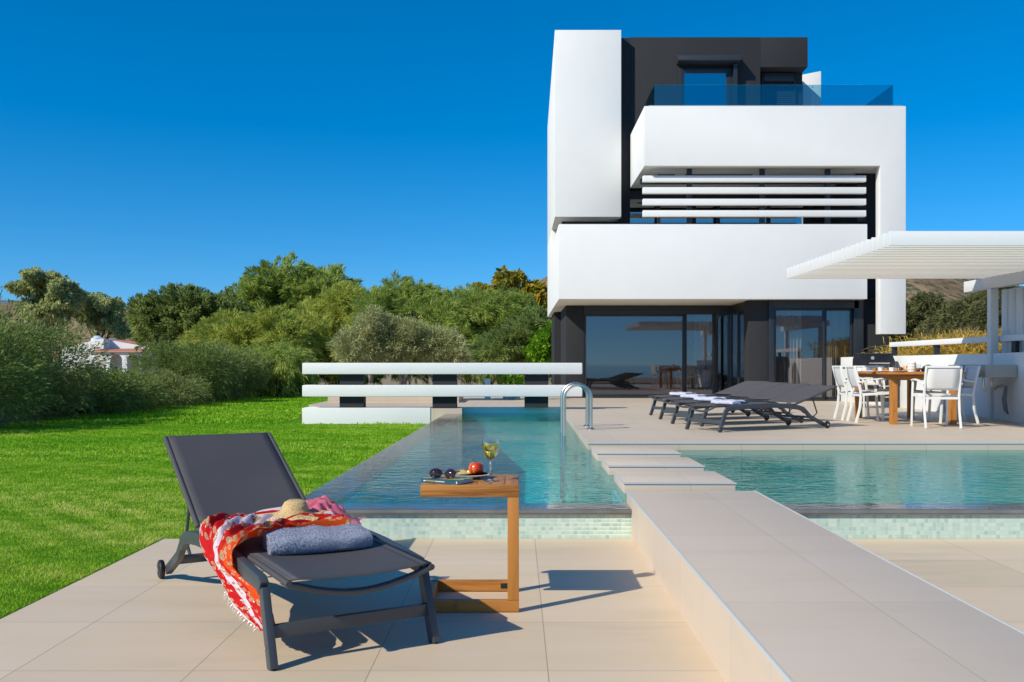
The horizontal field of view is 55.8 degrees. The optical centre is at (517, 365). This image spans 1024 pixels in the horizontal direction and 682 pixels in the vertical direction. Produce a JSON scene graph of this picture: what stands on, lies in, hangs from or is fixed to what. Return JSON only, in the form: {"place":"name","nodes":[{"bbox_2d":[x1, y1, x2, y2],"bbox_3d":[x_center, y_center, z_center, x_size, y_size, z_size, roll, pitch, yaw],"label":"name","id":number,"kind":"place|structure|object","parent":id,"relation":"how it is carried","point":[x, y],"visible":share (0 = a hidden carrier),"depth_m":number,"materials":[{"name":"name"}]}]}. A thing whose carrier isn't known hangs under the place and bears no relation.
{"place":"outdoors","nodes":[
{"label":"outdoors","id":0,"kind":"place"},
{"bbox_2d":[0,300,21,303],"bbox_3d":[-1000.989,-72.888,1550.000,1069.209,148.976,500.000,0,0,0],"label":"hills","id":1,"kind":"structure","parent":0,"point":[2,301],"depth_m":1622.97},
{"bbox_2d":[0,302,154,361],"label":"hills","id":2,"kind":"structure","parent":0,"point":[4,306],"depth_m":304.12,"materials":[{"name":"green plant"}]},
{"bbox_2d":[0,395,427,618],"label":"lawn","id":3,"kind":"structure","parent":0,"point":[299,420],"depth_m":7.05,"materials":[{"name":"green plant"}]},
{"bbox_2d":[337,270,451,384],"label":"bush","id":4,"kind":"object","parent":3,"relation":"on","point":[390,297],"visible":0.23,"depth_m":40.34,"materials":[{"name":"green plant"}]},
{"bbox_2d":[302,363,581,427],"bbox_3d":[-1.407,0.578,18.350,5.245,1.245,0.540,0,0,0],"label":"beam fence","id":5,"kind":"object","parent":3,"relation":"on","point":[353,390],"visible":0.8,"depth_m":18.08,"materials":[{"name":"concrete"}]},
{"bbox_2d":[42,371,551,384],"bbox_3d":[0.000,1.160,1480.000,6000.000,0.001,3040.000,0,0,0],"label":"ground","id":6,"kind":"structure","parent":0,"point":[387,381],"depth_m":64.95,"materials":[{"name":"green plant"}]},
{"bbox_2d":[0,286,71,429],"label":"hedge bush","id":7,"kind":"object","parent":6,"relation":"on","point":[10,376],"visible":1,"depth_m":17.00,"materials":[{"name":"green plant"}]},
{"bbox_2d":[4,266,89,371],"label":"eucalyptus tree","id":8,"kind":"object","parent":6,"relation":"on","point":[52,293],"visible":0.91,"depth_m":147.00,"materials":[{"name":"green plant"}]},
{"bbox_2d":[0,304,118,421],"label":"hedge bush","id":9,"kind":"object","parent":6,"relation":"on","point":[66,381],"visible":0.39,"depth_m":19.38,"materials":[{"name":"green plant"}]},
{"bbox_2d":[45,361,151,415],"bbox_3d":[-9.794,0.595,21.553,2.973,1.433,3.336,0,0,0],"label":"hedge bush","id":10,"kind":"object","parent":6,"relation":"on","point":[117,393],"visible":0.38,"depth_m":21.46,"materials":[{"name":"green plant"}]},
{"bbox_2d":[71,290,134,339],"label":"eucalyptus tree","id":11,"kind":"object","parent":6,"relation":"on","point":[101,312],"visible":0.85,"depth_m":157.40,"materials":[{"name":"green plant"}]},
{"bbox_2d":[0,397,212,423],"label":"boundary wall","id":12,"kind":"structure","parent":6,"relation":"on","point":[4,410],"depth_m":19.83,"materials":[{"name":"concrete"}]},
{"bbox_2d":[62,339,162,371],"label":"bungalow","id":13,"kind":"object","parent":6,"relation":"on","point":[121,349],"visible":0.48,"depth_m":120.00,"materials":[{"name":"white tile"}]},
{"bbox_2d":[91,336,102,340],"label":"water tank","id":14,"kind":"object","parent":13,"relation":"on","point":[96,338],"visible":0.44,"depth_m":124.46,"materials":[{"name":"white"}]},
{"bbox_2d":[104,368,185,410],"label":"hedge bush","id":15,"kind":"object","parent":6,"relation":"on","point":[153,387],"visible":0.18,"depth_m":23.36,"materials":[{"name":"green plant"}]},
{"bbox_2d":[124,365,213,406],"bbox_3d":[-9.639,0.650,25.864,3.288,1.334,3.242,0,0,0],"label":"hedge bush","id":16,"kind":"object","parent":6,"relation":"on","point":[182,385],"visible":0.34,"depth_m":25.51,"materials":[{"name":"green plant"}]},
{"bbox_2d":[121,336,250,403],"bbox_3d":[-9.753,0.236,28.255,3.467,2.158,4.060,0,0,-43],"label":"hedge bush","id":17,"kind":"object","parent":6,"relation":"on","point":[192,361],"visible":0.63,"depth_m":27.74,"materials":[{"name":"green plant"}]},
{"bbox_2d":[122,282,250,360],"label":"bush","id":18,"kind":"object","parent":6,"relation":"on","point":[172,312],"visible":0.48,"depth_m":40.17,"materials":[{"name":"green plant"}]},
{"bbox_2d":[187,338,272,400],"bbox_3d":[-9.705,0.201,30.968,3.294,2.215,4.543,0,0,21],"label":"hedge bush","id":19,"kind":"object","parent":6,"relation":"on","point":[256,379],"visible":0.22,"depth_m":31.08,"materials":[{"name":"green plant"}]},
{"bbox_2d":[171,303,331,360],"bbox_3d":[-10.294,-0.506,37.739,6.015,3.852,6.268,0,0,0],"label":"bush","id":20,"kind":"object","parent":6,"relation":"on","point":[269,326],"visible":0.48,"depth_m":36.24,"materials":[{"name":"green plant"}]},
{"bbox_2d":[217,337,320,396],"bbox_3d":[-9.130,0.228,34.277,4.584,2.465,4.330,0,0,0],"label":"bush","id":21,"kind":"object","parent":6,"relation":"on","point":[287,377],"visible":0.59,"depth_m":33.17,"materials":[{"name":"green plant"}]},
{"bbox_2d":[228,250,363,314],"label":"bush","id":22,"kind":"object","parent":6,"relation":"on","point":[267,283],"visible":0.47,"depth_m":47.93,"materials":[{"name":"green plant"}]},
{"bbox_2d":[290,280,384,384],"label":"bush","id":23,"kind":"object","parent":6,"relation":"on","point":[335,307],"visible":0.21,"depth_m":42.54,"materials":[{"name":"green plant"}]},
{"bbox_2d":[407,281,546,384],"bbox_3d":[-1.542,-1.075,39.713,6.034,4.778,7.130,0,0,0],"label":"bush","id":24,"kind":"object","parent":6,"relation":"on","point":[472,313],"visible":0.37,"depth_m":38.18,"materials":[{"name":"green plant"}]},
{"bbox_2d":[466,300,551,384],"bbox_3d":[0.097,-0.548,36.096,4.920,3.753,5.123,0,0,-24],"label":"bush","id":25,"kind":"object","parent":6,"relation":"on","point":[505,343],"visible":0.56,"depth_m":34.26,"materials":[{"name":"green plant"}]},
{"bbox_2d":[471,265,547,380],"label":"fig tree","id":26,"kind":"object","parent":6,"relation":"on","point":[518,279],"visible":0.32,"depth_m":45.00,"materials":[{"name":"green plant"}]},
{"bbox_2d":[521,320,551,362],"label":"bush","id":27,"kind":"object","parent":6,"relation":"on","point":[540,343],"visible":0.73,"depth_m":33.35,"materials":[{"name":"green plant"}]},
{"bbox_2d":[889,291,943,347],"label":"evergreen tree","id":28,"kind":"object","parent":6,"relation":"on","point":[920,306],"visible":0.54,"depth_m":42.72,"materials":[{"name":"green plant"}]},
{"bbox_2d":[913,299,961,340],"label":"evergreen tree","id":29,"kind":"object","parent":6,"relation":"on","point":[934,323],"visible":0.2,"depth_m":40.55,"materials":[{"name":"green plant"}]},
{"bbox_2d":[940,285,1021,337],"bbox_3d":[18.159,-1.081,37.692,2.479,4.757,4.281,0,0,0],"label":"evergreen tree","id":30,"kind":"object","parent":6,"relation":"on","point":[973,311],"visible":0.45,"depth_m":37.31,"materials":[{"name":"green plant"}]},
{"bbox_2d":[0,539,724,681],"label":"deck","id":31,"kind":"structure","parent":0,"point":[598,610],"depth_m":4.02,"materials":[{"name":"tile"}]},
{"bbox_2d":[157,432,439,669],"bbox_3d":[-1.122,0.746,4.502,0.754,0.724,2.096,0,0,-32],"label":"sun lounger","id":32,"kind":"object","parent":31,"relation":"on","point":[244,473],"visible":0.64,"depth_m":4.15,"materials":[{"name":"grey fabric"}]},
{"bbox_2d":[199,507,350,631],"bbox_3d":[-0.962,0.842,4.111,0.632,0.369,0.965,0,0,-38],"label":"scarf","id":33,"kind":"object","parent":32,"relation":"on","point":[222,536],"visible":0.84,"depth_m":4.04,"materials":[{"name":"red fabric"}]},
{"bbox_2d":[256,499,322,520],"bbox_3d":[-1.049,0.665,4.421,0.312,0.104,0.281,0,0,0],"label":"straw hat","id":34,"kind":"object","parent":33,"relation":"on","point":[290,507],"visible":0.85,"depth_m":4.37,"materials":[{"name":"beige wicker"}]},
{"bbox_2d":[260,523,372,554],"bbox_3d":[-0.849,0.734,4.085,0.440,0.092,0.299,0,0,-24],"label":"bath towel","id":35,"kind":"object","parent":32,"relation":"on","point":[305,540],"visible":0.99,"depth_m":3.99,"materials":[{"name":"fabric"}]},
{"bbox_2d":[305,495,366,523],"bbox_3d":[-0.910,0.685,4.588,0.358,0.131,0.313,0,0,0],"label":"pink wrap","id":36,"kind":"object","parent":32,"relation":"on","point":[323,502],"visible":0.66,"depth_m":4.55,"materials":[{"name":"pink fabric"}]},
{"bbox_2d":[421,475,518,611],"bbox_3d":[-0.212,0.816,4.511,0.438,0.563,0.428,0,0,0],"label":"side table","id":37,"kind":"object","parent":31,"relation":"on","point":[505,486],"visible":0.78,"depth_m":4.30,"materials":[{"name":"brown wood"}]},
{"bbox_2d":[422,476,472,484],"bbox_3d":[-0.320,0.524,4.414,0.200,0.019,0.127,0,0,29],"label":"book","id":38,"kind":"object","parent":37,"relation":"on","point":[453,481],"visible":1,"depth_m":4.37,"materials":[{"name":"teal paper"}]},
{"bbox_2d":[429,468,459,478],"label":"sunglasses","id":39,"kind":"object","parent":38,"relation":"on","point":[438,473],"visible":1,"depth_m":4.41,"materials":[{"name":"black plastic"}]},
{"bbox_2d":[455,472,489,478],"bbox_3d":[-0.235,0.523,4.585,0.206,0.020,0.206,0,0,0],"label":"plate","id":40,"kind":"object","parent":37,"relation":"on","point":[474,476],"visible":0.6,"depth_m":4.51,"materials":[{"name":"white ceramic"}]},
{"bbox_2d":[456,469,468,474],"bbox_3d":[-0.263,0.505,4.553,0.063,0.030,0.026,0,0,-25],"label":"apple slice","id":41,"kind":"object","parent":40,"relation":"on","point":[462,472],"visible":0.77,"depth_m":4.55,"materials":[{"name":"beige food"}]},
{"bbox_2d":[468,459,483,473],"bbox_3d":[-0.196,0.479,4.578,0.073,0.075,0.073,0,0,0],"label":"apple","id":42,"kind":"object","parent":40,"relation":"on","point":[476,468],"visible":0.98,"depth_m":4.55,"materials":[{"name":"red plant"}]},
{"bbox_2d":[482,436,498,480],"bbox_3d":[-0.124,0.433,4.470,0.080,0.202,0.080,0,0,0],"label":"wine glass","id":43,"kind":"object","parent":37,"relation":"on","point":[490,450],"visible":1,"depth_m":4.45,"materials":[{"name":"clear glass"}]},
{"bbox_2d":[444,473,569,502],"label":"pool floor","id":44,"kind":"structure","parent":0,"point":[535,493],"depth_m":15.33,"materials":[{"name":"tile"}]},
{"bbox_2d":[462,420,559,472],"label":"pool wall","id":45,"kind":"structure","parent":44,"relation":"on","point":[537,458],"depth_m":18.43,"materials":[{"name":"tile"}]},
{"bbox_2d":[591,446,680,502],"bbox_3d":[1.150,1.464,9.507,0.798,1.272,0.726,0,0,0],"label":"stepping stone","id":46,"kind":"object","parent":44,"relation":"on","point":[598,453],"visible":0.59,"depth_m":9.30,"materials":[{"name":"stone"}]},
{"bbox_2d":[601,457,704,503],"bbox_3d":[1.150,1.464,8.362,0.798,1.272,0.736,0,0,0],"label":"stepping stone","id":47,"kind":"object","parent":44,"relation":"on","point":[609,465],"visible":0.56,"depth_m":8.13,"materials":[{"name":"stone"}]},
{"bbox_2d":[613,471,736,501],"bbox_3d":[1.150,1.464,7.207,0.798,1.272,0.746,0,0,0],"label":"stepping stone","id":48,"kind":"object","parent":44,"relation":"on","point":[624,481],"visible":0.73,"depth_m":6.96,"materials":[{"name":"stone"}]},
{"bbox_2d":[343,424,1023,538],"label":"pool wall","id":49,"kind":"structure","parent":44,"relation":"on","point":[619,526],"depth_m":6.13,"materials":[{"name":"green tile"}]},
{"bbox_2d":[305,429,1023,514],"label":"overflow edge","id":50,"kind":"object","parent":49,"relation":"on","point":[486,509],"visible":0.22,"depth_m":6.12,"materials":[{"name":"stone"}]},
{"bbox_2d":[0,0,1023,305],"label":"sky","id":51,"kind":"structure","parent":0,"point":[145,145],"materials":[{"name":"blue"}]},
{"bbox_2d":[305,413,1023,508],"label":"pool water","id":52,"kind":"structure","parent":0,"point":[446,421],"depth_m":8.74,"materials":[{"name":"teal liquid"}]},
{"bbox_2d":[309,393,1023,502],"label":"terrace","id":53,"kind":"structure","parent":0,"point":[629,422],"depth_m":11.26,"materials":[{"name":"tile"}]},
{"bbox_2d":[328,397,462,402],"bbox_3d":[-2.750,0.764,22.300,2.900,0.129,1.800,0,0,0],"label":"planter","id":54,"kind":"object","parent":53,"relation":"on","point":[392,399],"visible":0.5,"depth_m":21.40,"materials":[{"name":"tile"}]},
{"bbox_2d":[324,303,391,384],"bbox_3d":[-3.609,-0.201,21.981,1.570,2.437,1.501,0,0,0],"label":"olive tree","id":55,"kind":"object","parent":54,"relation":"in","point":[347,345],"visible":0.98,"depth_m":21.75,"materials":[{"name":"green plant"}]},
{"bbox_2d":[364,310,427,384],"bbox_3d":[-2.765,-0.128,22.306,1.533,2.296,1.540,0,0,0],"label":"olive tree","id":56,"kind":"object","parent":54,"relation":"in","point":[400,345],"visible":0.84,"depth_m":22.04,"materials":[{"name":"green plant"}]},
{"bbox_2d":[411,319,471,362],"bbox_3d":[-1.850,-0.060,22.580,1.686,2.094,1.486,0,0,0],"label":"olive tree","id":57,"kind":"object","parent":54,"relation":"in","point":[443,345],"visible":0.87,"depth_m":22.34,"materials":[{"name":"green plant"}]},
{"bbox_2d":[485,379,490,398],"bbox_3d":[-0.735,0.580,23.800,0.140,0.500,0.200,0,0,0],"label":"planter box","id":58,"kind":"object","parent":53,"relation":"on","point":[487,381],"visible":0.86,"depth_m":23.70,"materials":[{"name":"white ceramic"}]},
{"bbox_2d":[496,374,515,399],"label":"plant","id":59,"kind":"object","parent":53,"relation":"on","point":[505,377],"visible":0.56,"depth_m":23.41,"materials":[{"name":"green plant"}]},
{"bbox_2d":[507,374,523,399],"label":"plant","id":60,"kind":"object","parent":53,"relation":"on","point":[519,381],"visible":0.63,"depth_m":23.38,"materials":[{"name":"green plant"}]},
{"bbox_2d":[560,382,594,502],"bbox_3d":[0.785,1.014,12.745,0.427,1.573,0.720,0,0,0],"label":"pool ladder","id":61,"kind":"object","parent":53,"relation":"attached to","point":[589,403],"visible":0.94,"depth_m":12.43,"materials":[{"name":"silver metal"}]},
{"bbox_2d":[649,381,768,414],"bbox_3d":[3.229,0.554,16.208,2.086,0.568,0.754,0,0,-28],"label":"sun lounger","id":62,"kind":"object","parent":53,"relation":"on","point":[738,387],"visible":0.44,"depth_m":16.43,"materials":[{"name":"fabric"}]},
{"bbox_2d":[669,392,697,395],"bbox_3d":[2.725,0.471,15.920,0.275,0.068,0.432,0,0,-28],"label":"folded towel","id":63,"kind":"object","parent":62,"relation":"on","point":[676,393],"visible":0.68,"depth_m":15.82,"materials":[{"name":"grey fabric"}]},
{"bbox_2d":[658,382,787,421],"bbox_3d":[3.209,0.554,14.998,2.086,0.568,0.754,0,0,-28],"label":"sun lounger","id":64,"kind":"object","parent":53,"relation":"on","point":[753,390],"visible":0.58,"depth_m":15.16,"materials":[{"name":"fabric"}]},
{"bbox_2d":[680,394,710,397],"bbox_3d":[2.705,0.471,14.710,0.275,0.068,0.432,0,0,-28],"label":"folded towel","id":65,"kind":"object","parent":64,"relation":"on","point":[689,395],"visible":0.64,"depth_m":14.61,"materials":[{"name":"grey fabric"}]},
{"bbox_2d":[670,383,810,426],"bbox_3d":[3.209,0.554,13.838,2.086,0.568,0.754,0,0,-28],"label":"sun lounger","id":66,"kind":"object","parent":53,"relation":"on","point":[776,391],"visible":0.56,"depth_m":13.97,"materials":[{"name":"fabric"}]},
{"bbox_2d":[694,396,727,400],"bbox_3d":[2.705,0.471,13.550,0.275,0.068,0.432,0,0,-28],"label":"folded towel","id":67,"kind":"object","parent":66,"relation":"on","point":[701,398],"visible":0.71,"depth_m":13.44,"materials":[{"name":"grey fabric"}]},
{"bbox_2d":[684,385,836,432],"bbox_3d":[3.209,0.554,12.668,2.086,0.568,0.754,0,0,-28],"label":"sun lounger","id":68,"kind":"object","parent":53,"relation":"on","point":[801,394],"visible":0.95,"depth_m":12.62,"materials":[{"name":"grey fabric"}]},
{"bbox_2d":[711,399,747,404],"bbox_3d":[2.705,0.471,12.380,0.275,0.067,0.431,0,0,-28],"label":"folded towel","id":69,"kind":"object","parent":68,"relation":"on","point":[724,401],"visible":0.94,"depth_m":12.25,"materials":[{"name":"grey fabric"}]},
{"bbox_2d":[832,366,878,420],"bbox_3d":[5.148,0.420,14.741,0.578,0.828,0.515,0,0,4],"label":"garden chair","id":70,"kind":"object","parent":53,"relation":"on","point":[841,380],"visible":0.77,"depth_m":14.68,"materials":[{"name":"white metal"}]},
{"bbox_2d":[845,366,888,422],"bbox_3d":[5.148,0.420,14.141,0.578,0.828,0.515,0,0,4],"label":"garden chair","id":71,"kind":"object","parent":53,"relation":"on","point":[853,377],"visible":0.82,"depth_m":14.15,"materials":[{"name":"white metal"}]},
{"bbox_2d":[842,353,894,406],"bbox_3d":[6.855,0.295,18.974,0.950,1.068,0.569,0,0,0],"label":"barbecue","id":72,"kind":"object","parent":53,"relation":"on","point":[886,360],"visible":0.26,"depth_m":18.78,"materials":[{"name":"black metal"}]},
{"bbox_2d":[856,366,888,416],"bbox_3d":[5.851,0.420,15.867,0.515,0.828,0.578,0,0,4],"label":"garden chair","id":73,"kind":"object","parent":53,"relation":"on","point":[859,368],"visible":0.26,"depth_m":16.06,"materials":[{"name":"white metal"}]},
{"bbox_2d":[862,345,926,355],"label":"reed clump","id":74,"kind":"object","parent":53,"relation":"on","point":[898,351],"visible":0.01,"depth_m":21.30,"materials":[{"name":"yellow plant"}]},
{"bbox_2d":[787,231,1023,418],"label":"pergola","id":75,"kind":"object","parent":53,"relation":"on","point":[991,262],"visible":0.98,"depth_m":13.09,"materials":[{"name":"white metal"}]},
{"bbox_2d":[855,371,965,424],"bbox_3d":[5.748,0.462,14.430,1.060,0.734,2.060,0,0,4],"label":"dining table","id":76,"kind":"object","parent":53,"relation":"on","point":[893,378],"visible":0.65,"depth_m":13.56,"materials":[{"name":"brown wood"}]},
{"bbox_2d":[888,367,895,371],"bbox_3d":[5.315,0.063,13.720,0.131,0.062,0.130,0,0,0],"label":"cup","id":77,"kind":"object","parent":76,"relation":"on","point":[891,369],"visible":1,"depth_m":13.69,"materials":[{"name":"white ceramic"}]},
{"bbox_2d":[905,362,916,371],"bbox_3d":[5.683,0.024,13.955,0.149,0.140,0.131,0,0,38],"label":"jug","id":78,"kind":"object","parent":76,"relation":"on","point":[911,366],"visible":1,"depth_m":13.90,"materials":[{"name":"white ceramic"}]},
{"bbox_2d":[877,333,973,355],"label":"reed clump","id":79,"kind":"object","parent":53,"relation":"on","point":[926,349],"visible":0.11,"depth_m":20.28,"materials":[{"name":"yellow plant"}]},
{"bbox_2d":[841,334,1023,423],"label":"terrace wall","id":80,"kind":"structure","parent":53,"relation":"on","point":[1015,394],"depth_m":15.81,"materials":[{"name":"grey paint"}]},
{"bbox_2d":[948,365,1016,419],"bbox_3d":[6.967,0.407,14.500,0.474,0.829,1.200,0,0,0],"label":"outdoor sink","id":81,"kind":"object","parent":80,"relation":"attached to","point":[991,371],"visible":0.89,"depth_m":13.93,"materials":[{"name":"concrete"}]},
{"bbox_2d":[913,381,958,420],"bbox_3d":[6.357,0.420,14.679,0.578,0.828,0.515,0,0,4],"label":"garden chair","id":82,"kind":"object","parent":53,"relation":"on","point":[921,391],"visible":0.2,"depth_m":14.88,"materials":[{"name":"white metal"}]},
{"bbox_2d":[910,366,962,428],"bbox_3d":[5.609,0.420,12.943,0.515,0.828,0.578,0,0,4],"label":"garden chair","id":83,"kind":"object","parent":53,"relation":"on","point":[947,378],"visible":1,"depth_m":12.72,"materials":[{"name":"white metal"}]},
{"bbox_2d":[901,326,1001,355],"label":"reed clump","id":84,"kind":"object","parent":53,"relation":"on","point":[938,336],"visible":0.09,"depth_m":19.36,"materials":[{"name":"yellow plant"}]},
{"bbox_2d":[927,366,980,423],"bbox_3d":[6.317,0.420,13.999,0.578,0.828,0.515,0,0,4],"label":"garden chair","id":85,"kind":"object","parent":53,"relation":"on","point":[970,378],"visible":0.72,"depth_m":13.91,"materials":[{"name":"white metal"}]},
{"bbox_2d":[916,325,1001,354],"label":"reed clump","id":86,"kind":"object","parent":53,"relation":"on","point":[980,346],"visible":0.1,"depth_m":18.62,"materials":[{"name":"yellow plant"}]},
{"bbox_2d":[1002,287,1023,352],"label":"privacy screen","id":87,"kind":"object","parent":53,"relation":"on","point":[1012,311],"visible":0.47,"depth_m":14.96,"materials":[{"name":"white fabric"}]},
{"bbox_2d":[676,338,693,381],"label":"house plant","id":88,"kind":"object","parent":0,"point":[690,368],"visible":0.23,"depth_m":26.35,"materials":[{"name":"green plant"}]},
{"bbox_2d":[548,30,905,400],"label":"house","id":89,"kind":"structure","parent":0,"point":[705,193],"depth_m":22.90,"materials":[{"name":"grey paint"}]},
{"bbox_2d":[562,222,616,223],"bbox_3d":[1.880,-2.747,25.350,1.440,2.015,0.100,0,0,0],"label":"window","id":90,"kind":"structure","parent":89,"relation":"in","point":[562,222],"depth_m":25.30,"materials":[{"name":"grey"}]},
{"bbox_2d":[584,314,684,396],"bbox_3d":[2.978,-0.235,24.655,2.563,2.130,0.070,0,0,0],"label":"sliding door","id":91,"kind":"structure","parent":89,"relation":"in","point":[683,315],"depth_m":24.62,"materials":[{"name":"grey"}]},
{"bbox_2d":[630,190,658,223],"bbox_3d":[3.150,-3.130,25.045,1.000,2.780,0.090,0,0,0],"label":"window","id":92,"kind":"structure","parent":89,"relation":"in","point":[636,196],"depth_m":25.04,"materials":[{"name":"grey"}]},
{"bbox_2d":[659,194,692,223],"bbox_3d":[4.100,-3.130,25.045,0.900,2.780,0.090,0,0,0],"label":"window","id":93,"kind":"structure","parent":89,"relation":"in","point":[662,220],"depth_m":25.04,"materials":[{"name":"blue glass"}]},
{"bbox_2d":[678,68,731,104],"bbox_3d":[4.815,-6.765,24.768,1.370,1.670,0.057,0,0,0],"label":"door","id":94,"kind":"structure","parent":89,"relation":"in","point":[696,86],"depth_m":24.77,"materials":[{"name":"blue glass"}]},
{"bbox_2d":[694,194,717,223],"bbox_3d":[4.880,-3.130,25.045,0.620,2.780,0.090,0,0,0],"label":"window","id":95,"kind":"structure","parent":89,"relation":"in","point":[697,220],"depth_m":25.04,"materials":[{"name":"blue glass"}]},
{"bbox_2d":[685,314,728,394],"bbox_3d":[4.861,-0.265,24.715,1.198,2.190,0.070,0,0,0],"label":"sliding door","id":96,"kind":"structure","parent":89,"relation":"in","point":[685,314],"depth_m":24.68,"materials":[{"name":"grey metal"}]},
{"bbox_2d":[729,303,743,396],"bbox_3d":[5.440,-0.335,23.850,0.070,2.330,1.640,0,0,0],"label":"sliding door","id":97,"kind":"structure","parent":89,"relation":"in","point":[738,308],"depth_m":23.87,"materials":[{"name":"grey metal"}]},
{"bbox_2d":[718,194,767,223],"bbox_3d":[5.840,-3.130,25.045,1.300,2.780,0.090,0,0,0],"label":"window","id":98,"kind":"structure","parent":89,"relation":"in","point":[721,220],"depth_m":25.04,"materials":[{"name":"blue glass"}]},
{"bbox_2d":[761,73,795,104],"bbox_3d":[6.815,-6.735,25.208,0.890,1.770,0.075,0,0,0],"label":"window","id":99,"kind":"structure","parent":89,"relation":"in","point":[770,92],"depth_m":25.22,"materials":[{"name":"grey"}]},
{"bbox_2d":[768,194,823,223],"bbox_3d":[7.260,-3.130,25.045,1.540,2.780,0.090,0,0,0],"label":"window","id":100,"kind":"structure","parent":89,"relation":"in","point":[771,220],"depth_m":25.04,"materials":[{"name":"blue glass"}]},
{"bbox_2d":[774,308,824,399],"bbox_3d":[6.592,-0.250,22.635,1.195,2.160,0.070,0,0,0],"label":"sliding door","id":101,"kind":"structure","parent":89,"relation":"in","point":[775,309],"depth_m":22.60,"materials":[{"name":"grey"}]},
{"bbox_2d":[825,309,852,399],"bbox_3d":[7.530,-0.250,22.705,0.660,2.160,0.070,0,0,0],"label":"sliding door","id":102,"kind":"structure","parent":89,"relation":"in","point":[850,310],"depth_m":22.67,"materials":[{"name":"grey"}]},
{"bbox_2d":[540,276,1000,352],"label":"hills","id":103,"kind":"structure","parent":0,"point":[951,289],"depth_m":415.27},
{"bbox_2d":[741,363,802,382],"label":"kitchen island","id":104,"kind":"structure","parent":0,"point":[742,372],"depth_m":25.34,"materials":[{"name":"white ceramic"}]},
{"bbox_2d":[626,490,1023,681],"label":"causeway","id":105,"kind":"structure","parent":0,"point":[758,586],"depth_m":3.45,"materials":[{"name":"tile"}]},
{"bbox_2d":[848,539,1023,631],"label":"deck","id":106,"kind":"structure","parent":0,"point":[986,575],"depth_m":5.28,"materials":[{"name":"tile"}]}
]}

